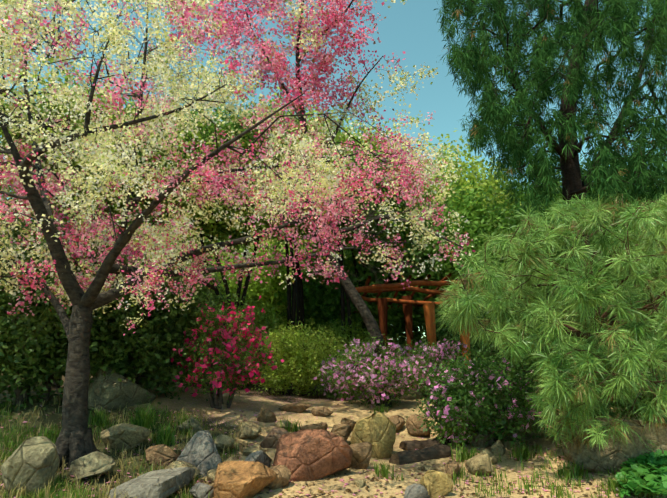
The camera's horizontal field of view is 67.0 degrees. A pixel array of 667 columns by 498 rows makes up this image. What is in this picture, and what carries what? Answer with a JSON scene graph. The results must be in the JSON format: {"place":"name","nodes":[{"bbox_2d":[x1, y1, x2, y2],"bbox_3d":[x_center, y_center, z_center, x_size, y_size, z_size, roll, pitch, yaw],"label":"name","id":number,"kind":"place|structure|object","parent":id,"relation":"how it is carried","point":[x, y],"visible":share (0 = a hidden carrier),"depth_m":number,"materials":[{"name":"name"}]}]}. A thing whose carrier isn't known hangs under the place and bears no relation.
{"place":"outdoors","nodes":[
{"label":"outdoors","id":0,"kind":"place"},
{"bbox_2d":[0,334,666,497],"bbox_3d":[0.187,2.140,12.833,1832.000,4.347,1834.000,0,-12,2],"label":"ground","id":1,"kind":"structure","parent":0,"point":[251,402],"depth_m":6.41,"materials":[{"name":"beige sand"}]},
{"bbox_2d":[0,188,45,404],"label":"shrub","id":2,"kind":"object","parent":1,"relation":"on","point":[4,398],"visible":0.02,"depth_m":8.35,"materials":[{"name":"green plant"}]},
{"bbox_2d":[1,436,59,494],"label":"rock","id":3,"kind":"object","parent":1,"relation":"on","point":[30,463],"visible":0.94,"depth_m":4.47,"materials":[{"name":"grey stone"}]},
{"bbox_2d":[0,195,86,237],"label":"tree","id":4,"kind":"object","parent":1,"relation":"on","point":[32,222],"depth_m":15.51,"materials":[{"name":"green plant"}]},
{"bbox_2d":[0,187,87,229],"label":"tree","id":5,"kind":"object","parent":1,"relation":"on","point":[54,209],"depth_m":28.20,"materials":[{"name":"green plant"}]},
{"bbox_2d":[0,214,146,410],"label":"shrub","id":6,"kind":"object","parent":1,"relation":"on","point":[33,347],"visible":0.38,"depth_m":7.34,"materials":[{"name":"green plant"}]},
{"bbox_2d":[2,206,144,259],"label":"tree","id":7,"kind":"object","parent":1,"relation":"on","point":[60,231],"depth_m":15.88,"materials":[{"name":"green plant"}]},
{"bbox_2d":[0,57,180,239],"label":"tree","id":8,"kind":"object","parent":1,"relation":"on","point":[91,173],"visible":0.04,"depth_m":11.32,"materials":[{"name":"green plant"}]},
{"bbox_2d":[69,451,114,479],"bbox_3d":[-2.354,2.150,4.956,0.354,0.285,0.382,11,-16,-41],"label":"rock","id":9,"kind":"object","parent":1,"relation":"on","point":[95,463],"visible":0.81,"depth_m":4.88,"materials":[{"name":"grey stone"}]},
{"bbox_2d":[0,45,189,388],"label":"tree","id":10,"kind":"object","parent":1,"relation":"on","point":[73,163],"visible":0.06,"depth_m":11.24,"materials":[{"name":"green plant"}]},
{"bbox_2d":[88,367,156,411],"bbox_3d":[-3.312,2.194,7.816,0.775,0.743,1.025,-11,-16,42],"label":"rock","id":11,"kind":"object","parent":1,"relation":"on","point":[108,392],"visible":0.73,"depth_m":7.51,"materials":[{"name":"grey stone"}]},
{"bbox_2d":[100,423,150,450],"bbox_3d":[-2.457,2.256,5.975,0.539,0.373,0.423,0,-12,2],"label":"rock","id":12,"kind":"object","parent":1,"relation":"on","point":[118,435],"visible":0.85,"depth_m":5.86,"materials":[{"name":"grey stone"}]},
{"bbox_2d":[49,234,241,406],"bbox_3d":[-3.091,1.301,8.543,3.302,3.165,3.230,0,-12,2],"label":"shrub","id":13,"kind":"object","parent":1,"relation":"on","point":[157,335],"visible":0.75,"depth_m":7.92,"materials":[{"name":"green plant"}]},
{"bbox_2d":[104,467,194,497],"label":"rock","id":14,"kind":"object","parent":1,"relation":"on","point":[163,483],"visible":0.94,"depth_m":4.54,"materials":[{"name":"grey stone"}]},
{"bbox_2d":[71,214,232,290],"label":"tree","id":15,"kind":"object","parent":1,"relation":"on","point":[143,236],"depth_m":17.91,"materials":[{"name":"green plant"}]},
{"bbox_2d":[69,76,249,384],"bbox_3d":[-4.045,-0.270,12.835,5.192,7.903,4.901,0,-12,2],"label":"tree","id":16,"kind":"object","parent":1,"relation":"on","point":[149,160],"visible":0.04,"depth_m":12.01,"materials":[{"name":"green plant"}]},
{"bbox_2d":[62,78,260,382],"bbox_3d":[-4.239,-0.278,12.748,5.055,7.868,5.050,0,-12,2],"label":"tree","id":17,"kind":"object","parent":1,"relation":"on","point":[230,117],"visible":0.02,"depth_m":12.11,"materials":[{"name":"green plant"}]},
{"bbox_2d":[145,444,178,465],"bbox_3d":[-1.911,2.302,5.633,0.346,0.239,0.286,0,-12,2],"label":"rock","id":18,"kind":"object","parent":1,"relation":"on","point":[163,453],"visible":0.9,"depth_m":5.56,"materials":[{"name":"brown stone"}]},
{"bbox_2d":[165,460,199,478],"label":"rock","id":19,"kind":"object","parent":1,"relation":"on","point":[177,464],"visible":0.23,"depth_m":5.09,"materials":[{"name":"beige stone"}]},
{"bbox_2d":[176,417,202,433],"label":"rock","id":20,"kind":"object","parent":1,"relation":"on","point":[194,423],"visible":0.44,"depth_m":6.60,"materials":[{"name":"stone"}]},
{"bbox_2d":[176,430,221,476],"bbox_3d":[-1.426,2.211,5.365,0.441,0.500,0.510,7,-14,-31],"label":"rock","id":21,"kind":"object","parent":1,"relation":"on","point":[200,452],"visible":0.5,"depth_m":5.33,"materials":[{"name":"grey stone"}]},
{"bbox_2d":[189,482,213,497],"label":"rock","id":22,"kind":"object","parent":1,"relation":"on","point":[198,488],"visible":0.9,"depth_m":4.66,"materials":[{"name":"grey stone"}]},
{"bbox_2d":[94,223,312,337],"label":"tree","id":23,"kind":"object","parent":1,"relation":"on","point":[253,288],"visible":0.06,"depth_m":17.27,"materials":[{"name":"green plant"}]},
{"bbox_2d":[112,106,306,388],"bbox_3d":[-2.840,-0.008,12.660,4.890,7.568,5.515,-8,-14,33],"label":"tree","id":24,"kind":"object","parent":1,"relation":"on","point":[211,238],"visible":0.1,"depth_m":12.20,"materials":[{"name":"green plant"}]},
{"bbox_2d":[207,469,216,481],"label":"rock","id":25,"kind":"object","parent":1,"relation":"on","point":[211,473],"visible":0.33,"depth_m":5.07,"materials":[{"name":"beige stone"}]},
{"bbox_2d":[116,113,316,324],"bbox_3d":[-2.921,0.136,12.790,4.648,7.338,5.350,-7,-14,29],"label":"tree","id":26,"kind":"object","parent":1,"relation":"on","point":[198,134],"visible":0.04,"depth_m":12.09,"materials":[{"name":"green plant"}]},
{"bbox_2d":[164,295,283,408],"bbox_3d":[-1.838,1.689,8.223,1.766,1.887,1.745,-8,-15,34],"label":"red azalea","id":27,"kind":"object","parent":1,"relation":"on","point":[240,369],"visible":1,"depth_m":7.90,"materials":[{"name":"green plant"}]},
{"bbox_2d":[214,434,234,451],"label":"rock","id":28,"kind":"object","parent":1,"relation":"on","point":[221,441],"visible":0.71,"depth_m":5.99,"materials":[{"name":"grey stone"}]},
{"bbox_2d":[176,277,273,387],"bbox_3d":[-3.302,2.189,13.150,3.387,3.288,3.197,0,-12,2],"label":"shrub","id":29,"kind":"object","parent":1,"relation":"on","point":[234,301],"visible":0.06,"depth_m":13.09,"materials":[{"name":"green plant"}]},
{"bbox_2d":[0,0,474,469],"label":"cherry tree","id":30,"kind":"object","parent":1,"relation":"on","point":[74,440],"visible":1,"depth_m":6.02,"materials":[{"name":"pink plant"}]},
{"bbox_2d":[214,461,276,497],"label":"rock","id":31,"kind":"object","parent":1,"relation":"on","point":[242,479],"visible":1,"depth_m":4.56,"materials":[{"name":"orange stone"}]},
{"bbox_2d":[237,421,260,439],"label":"rock","id":32,"kind":"object","parent":1,"relation":"on","point":[249,430],"visible":0.92,"depth_m":6.49,"materials":[{"name":"beige stone"}]},
{"bbox_2d":[242,444,259,455],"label":"rock","id":33,"kind":"object","parent":1,"relation":"on","point":[250,449],"visible":0.6,"depth_m":5.92,"materials":[{"name":"beige stone"}]},
{"bbox_2d":[157,96,346,388],"bbox_3d":[-2.269,-0.033,13.426,5.412,7.890,5.078,0,-12,2],"label":"tree","id":34,"kind":"object","parent":1,"relation":"on","point":[248,276],"visible":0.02,"depth_m":12.88,"materials":[{"name":"green plant"}]},
{"bbox_2d":[244,450,271,467],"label":"rock","id":35,"kind":"object","parent":1,"relation":"on","point":[262,457],"visible":0.44,"depth_m":5.45,"materials":[{"name":"grey stone"}]},
{"bbox_2d":[182,99,335,389],"bbox_3d":[-2.323,-0.128,13.377,4.946,8.061,5.098,0,-12,2],"label":"tree","id":36,"kind":"object","parent":1,"relation":"on","point":[235,229],"visible":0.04,"depth_m":12.62,"materials":[{"name":"green plant"}]},
{"bbox_2d":[178,235,348,338],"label":"tree","id":37,"kind":"object","parent":1,"relation":"on","point":[280,309],"visible":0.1,"depth_m":17.61,"materials":[{"name":"green plant"}]},
{"bbox_2d":[257,407,276,422],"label":"rock","id":38,"kind":"object","parent":1,"relation":"on","point":[265,415],"visible":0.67,"depth_m":7.24,"materials":[{"name":"stone"}]},
{"bbox_2d":[231,301,304,387],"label":"shrub","id":39,"kind":"object","parent":1,"relation":"on","point":[271,324],"visible":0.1,"depth_m":13.94,"materials":[{"name":"green plant"}]},
{"bbox_2d":[260,427,289,448],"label":"rock","id":40,"kind":"object","parent":1,"relation":"on","point":[272,437],"visible":0.52,"depth_m":6.21,"materials":[{"name":"stone"}]},
{"bbox_2d":[266,465,290,489],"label":"rock","id":41,"kind":"object","parent":1,"relation":"on","point":[282,478],"visible":0.62,"depth_m":4.86,"materials":[{"name":"brown stone"}]},
{"bbox_2d":[276,420,291,429],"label":"rock","id":42,"kind":"object","parent":1,"relation":"on","point":[283,422],"visible":0.56,"depth_m":6.99,"materials":[{"name":"grey stone"}]},
{"bbox_2d":[278,402,311,412],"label":"rock","id":43,"kind":"object","parent":1,"relation":"on","point":[301,407],"visible":0.92,"depth_m":8.19,"materials":[{"name":"brown stone"}]},
{"bbox_2d":[244,311,350,399],"bbox_3d":[-0.793,2.434,11.357,2.506,2.070,2.566,0,-12,2],"label":"shrub","id":44,"kind":"object","parent":1,"relation":"on","point":[291,371],"visible":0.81,"depth_m":10.91,"materials":[{"name":"green plant"}]},
{"bbox_2d":[239,103,366,331],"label":"tree","id":45,"kind":"object","parent":1,"relation":"on","point":[298,293],"visible":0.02,"depth_m":15.53,"materials":[{"name":"green plant"}]},
{"bbox_2d":[238,87,371,333],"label":"tree","id":46,"kind":"object","parent":1,"relation":"on","point":[293,311],"visible":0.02,"depth_m":14.00,"materials":[{"name":"green plant"}]},
{"bbox_2d":[219,228,395,348],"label":"tree","id":47,"kind":"object","parent":1,"relation":"on","point":[301,253],"depth_m":20.29,"materials":[{"name":"green plant"}]},
{"bbox_2d":[246,86,373,381],"bbox_3d":[-1.344,-0.133,14.621,4.883,8.519,4.975,8,-15,-34],"label":"tree","id":48,"kind":"object","parent":1,"relation":"on","point":[288,272],"depth_m":14.19,"materials":[{"name":"green plant"}]},
{"bbox_2d":[256,106,366,362],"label":"tree","id":49,"kind":"object","parent":1,"relation":"on","point":[301,301],"depth_m":15.66,"materials":[{"name":"green plant"}]},
{"bbox_2d":[272,429,352,480],"bbox_3d":[-0.237,2.217,5.359,0.878,0.606,0.527,0,-12,2],"label":"rock","id":50,"kind":"object","parent":1,"relation":"on","point":[308,454],"visible":0.73,"depth_m":5.17,"materials":[{"name":"brown stone"}]},
{"bbox_2d":[300,422,327,429],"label":"rock","id":51,"kind":"object","parent":1,"relation":"on","point":[324,426],"visible":0.44,"depth_m":6.70,"materials":[{"name":"brown stone"}]},
{"bbox_2d":[311,407,332,416],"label":"rock","id":52,"kind":"object","parent":1,"relation":"on","point":[324,411],"visible":0.92,"depth_m":7.96,"materials":[{"name":"brown stone"}]},
{"bbox_2d":[0,395,666,497],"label":"grass and weeds","id":53,"kind":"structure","parent":1,"relation":"on","point":[638,477],"depth_m":5.20,"materials":[{"name":"green plant"}]},
{"bbox_2d":[309,347,360,400],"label":"pink azalea","id":54,"kind":"object","parent":1,"relation":"on","point":[325,385],"visible":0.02,"depth_m":10.39,"materials":[{"name":"green plant"}]},
{"bbox_2d":[306,308,373,372],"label":"shrub","id":55,"kind":"object","parent":1,"relation":"on","point":[360,334],"visible":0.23,"depth_m":14.48,"materials":[{"name":"green plant"}]},
{"bbox_2d":[331,424,350,440],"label":"rock","id":56,"kind":"object","parent":1,"relation":"on","point":[343,431],"visible":0.6,"depth_m":6.62,"materials":[{"name":"brown stone"}]},
{"bbox_2d":[341,418,355,430],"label":"rock","id":57,"kind":"object","parent":1,"relation":"on","point":[351,423],"visible":0.56,"depth_m":7.22,"materials":[{"name":"brown stone"}]},
{"bbox_2d":[272,131,429,350],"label":"tree","id":58,"kind":"object","parent":1,"relation":"on","point":[342,287],"visible":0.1,"depth_m":14.89,"materials":[{"name":"green plant"}]},
{"bbox_2d":[288,128,430,351],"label":"tree","id":59,"kind":"object","parent":1,"relation":"on","point":[346,294],"visible":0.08,"depth_m":14.79,"materials":[{"name":"green plant"}]},
{"bbox_2d":[348,442,371,468],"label":"rock","id":60,"kind":"object","parent":1,"relation":"on","point":[361,453],"visible":0.73,"depth_m":5.44,"materials":[{"name":"brown stone"}]},
{"bbox_2d":[354,479,365,487],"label":"pebble","id":61,"kind":"object","parent":1,"relation":"on","point":[360,483],"visible":0.85,"depth_m":4.89,"materials":[{"name":"beige stone"}]},
{"bbox_2d":[273,242,454,355],"bbox_3d":[1.107,1.938,18.519,6.885,5.670,8.196,7,-14,-30],"label":"hedge","id":62,"kind":"object","parent":1,"relation":"on","point":[330,311],"visible":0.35,"depth_m":16.82,"materials":[{"name":"green plant"}]},
{"bbox_2d":[350,412,395,458],"bbox_3d":[0.497,2.374,6.329,0.576,0.668,0.413,0,-12,2],"label":"rock","id":63,"kind":"object","parent":1,"relation":"on","point":[377,430],"visible":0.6,"depth_m":6.19,"materials":[{"name":"beige stone"}]},
{"bbox_2d":[318,329,428,407],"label":"pink azalea","id":64,"kind":"object","parent":1,"relation":"on","point":[395,376],"visible":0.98,"depth_m":8.96,"materials":[{"name":"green plant"}]},
{"bbox_2d":[315,107,448,344],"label":"tree","id":65,"kind":"object","parent":1,"relation":"on","point":[355,264],"visible":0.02,"depth_m":16.79,"materials":[{"name":"green plant"}]},
{"bbox_2d":[325,117,443,335],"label":"tree","id":66,"kind":"object","parent":1,"relation":"on","point":[373,145],"visible":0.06,"depth_m":16.62,"materials":[{"name":"green plant"}]},
{"bbox_2d":[388,415,404,431],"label":"rock","id":67,"kind":"object","parent":1,"relation":"on","point":[398,421],"visible":0.52,"depth_m":7.62,"materials":[{"name":"brown stone"}]},
{"bbox_2d":[404,483,429,497],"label":"rock","id":68,"kind":"object","parent":1,"relation":"on","point":[415,490],"visible":1,"depth_m":4.52,"materials":[{"name":"grey stone"}]},
{"bbox_2d":[406,414,429,436],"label":"rock","id":69,"kind":"object","parent":1,"relation":"on","point":[412,423],"visible":0.73,"depth_m":7.27,"materials":[{"name":"brown stone"}]},
{"bbox_2d":[389,436,451,464],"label":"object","id":70,"kind":"structure","parent":1,"relation":"on","point":[430,449],"depth_m":6.05,"materials":[{"name":"brown wood"}]},
{"bbox_2d":[353,271,513,385],"bbox_3d":[2.450,2.477,13.620,3.808,2.874,5.808,0,-12,2],"label":"pergola","id":71,"kind":"object","parent":1,"relation":"on","point":[408,302],"visible":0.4,"depth_m":12.51,"materials":[{"name":"brown wood"}]},
{"bbox_2d":[401,334,470,397],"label":"pink azalea","id":72,"kind":"object","parent":1,"relation":"on","point":[437,353],"visible":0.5,"depth_m":10.67,"materials":[{"name":"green plant"}]},
{"bbox_2d":[419,470,452,497],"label":"rock","id":73,"kind":"object","parent":1,"relation":"on","point":[435,484],"visible":0.9,"depth_m":4.61,"materials":[{"name":"yellow stone"}]},
{"bbox_2d":[362,128,526,330],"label":"tree","id":74,"kind":"object","parent":1,"relation":"on","point":[464,166],"visible":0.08,"depth_m":19.79,"materials":[{"name":"green plant"}]},
{"bbox_2d":[444,461,459,478],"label":"rock","id":75,"kind":"object","parent":1,"relation":"on","point":[450,466],"visible":0.75,"depth_m":5.22,"materials":[{"name":"brown stone"}]},
{"bbox_2d":[411,304,500,378],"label":"shrub","id":76,"kind":"object","parent":1,"relation":"on","point":[443,332],"visible":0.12,"depth_m":12.57,"materials":[{"name":"green plant"}]},
{"bbox_2d":[427,403,487,448],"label":"pink azalea","id":77,"kind":"object","parent":1,"relation":"on","point":[454,436],"visible":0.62,"depth_m":6.50,"materials":[{"name":"green plant"}]},
{"bbox_2d":[358,174,564,346],"bbox_3d":[4.195,0.823,17.199,7.124,7.137,6.950,0,-12,2],"label":"tree","id":78,"kind":"object","parent":1,"relation":"on","point":[477,225],"visible":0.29,"depth_m":15.89,"materials":[{"name":"green plant"}]},
{"bbox_2d":[465,453,494,475],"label":"rock","id":79,"kind":"object","parent":1,"relation":"on","point":[477,463],"visible":0.83,"depth_m":5.29,"materials":[{"name":"beige stone"}]},
{"bbox_2d":[468,426,495,447],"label":"rock","id":80,"kind":"object","parent":1,"relation":"on","point":[482,442],"visible":0.44,"depth_m":6.46,"materials":[{"name":"grey stone"}]},
{"bbox_2d":[406,344,564,452],"bbox_3d":[2.052,1.982,6.850,2.270,1.398,2.198,0,-12,2],"label":"pink azalea","id":81,"kind":"object","parent":1,"relation":"on","point":[475,385],"visible":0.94,"depth_m":6.37,"materials":[{"name":"green plant"}]},
{"bbox_2d":[481,449,497,463],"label":"rock","id":82,"kind":"object","parent":1,"relation":"on","point":[493,458],"visible":0.33,"depth_m":5.67,"materials":[{"name":"grey stone"}]},
{"bbox_2d":[491,440,505,455],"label":"rock","id":83,"kind":"object","parent":1,"relation":"on","point":[497,445],"visible":0.88,"depth_m":6.09,"materials":[{"name":"grey stone"}]},
{"bbox_2d":[445,153,561,318],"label":"tree","id":84,"kind":"object","parent":1,"relation":"on","point":[519,192],"visible":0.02,"depth_m":21.21,"materials":[{"name":"green plant"}]},
{"bbox_2d":[506,420,540,440],"bbox_3d":[2.486,2.377,6.564,0.454,0.325,0.364,0,-12,2],"label":"rock","id":85,"kind":"object","parent":1,"relation":"on","point":[526,437],"visible":0.33,"depth_m":6.46,"materials":[{"name":"stone"}]},
{"bbox_2d":[471,281,624,389],"bbox_3d":[4.098,1.787,9.815,3.048,2.928,3.332,0,-12,2],"label":"shrub","id":86,"kind":"object","parent":1,"relation":"on","point":[490,347],"visible":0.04,"depth_m":9.74,"materials":[{"name":"green plant"}]},
{"bbox_2d":[433,186,666,457],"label":"pine tree","id":87,"kind":"object","parent":1,"relation":"on","point":[589,299],"visible":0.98,"depth_m":5.61,"materials":[{"name":"green plant"}]},
{"bbox_2d":[433,0,666,281],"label":"conifer tree","id":88,"kind":"object","parent":1,"relation":"on","point":[590,21],"visible":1,"depth_m":10.40,"materials":[{"name":"green plant"}]},
{"bbox_2d":[458,177,663,315],"bbox_3d":[8.596,0.758,17.548,7.506,6.556,7.804,11,-16,-42],"label":"shrub","id":89,"kind":"object","parent":1,"relation":"on","point":[519,206],"visible":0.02,"depth_m":16.50,"materials":[{"name":"green plant"}]},
{"bbox_2d":[537,360,611,422],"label":"shrub","id":90,"kind":"object","parent":1,"relation":"on","point":[572,401],"depth_m":6.92,"materials":[{"name":"green plant"}]},
{"bbox_2d":[502,202,666,341],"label":"shrub","id":91,"kind":"object","parent":1,"relation":"on","point":[653,274],"visible":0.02,"depth_m":13.87,"materials":[{"name":"green plant"}]},
{"bbox_2d":[551,146,666,192],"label":"tree","id":92,"kind":"object","parent":1,"relation":"on","point":[583,164],"depth_m":22.95,"materials":[{"name":"green plant"}]},
{"bbox_2d":[562,418,666,472],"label":"rock","id":93,"kind":"object","parent":1,"relation":"on","point":[597,461],"visible":0.54,"depth_m":5.28,"materials":[{"name":"grey stone"}]},
{"bbox_2d":[596,156,666,200],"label":"tree","id":94,"kind":"object","parent":1,"relation":"on","point":[652,175],"depth_m":19.05,"materials":[{"name":"green plant"}]},
{"bbox_2d":[599,339,666,420],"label":"shrub","id":95,"kind":"object","parent":1,"relation":"on","point":[635,410],"visible":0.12,"depth_m":6.42,"materials":[{"name":"green plant"}]},
{"bbox_2d":[0,0,666,337],"label":"sky","id":96,"kind":"structure","parent":0,"point":[413,27],"materials":[{"name":"blue"}]}
]}

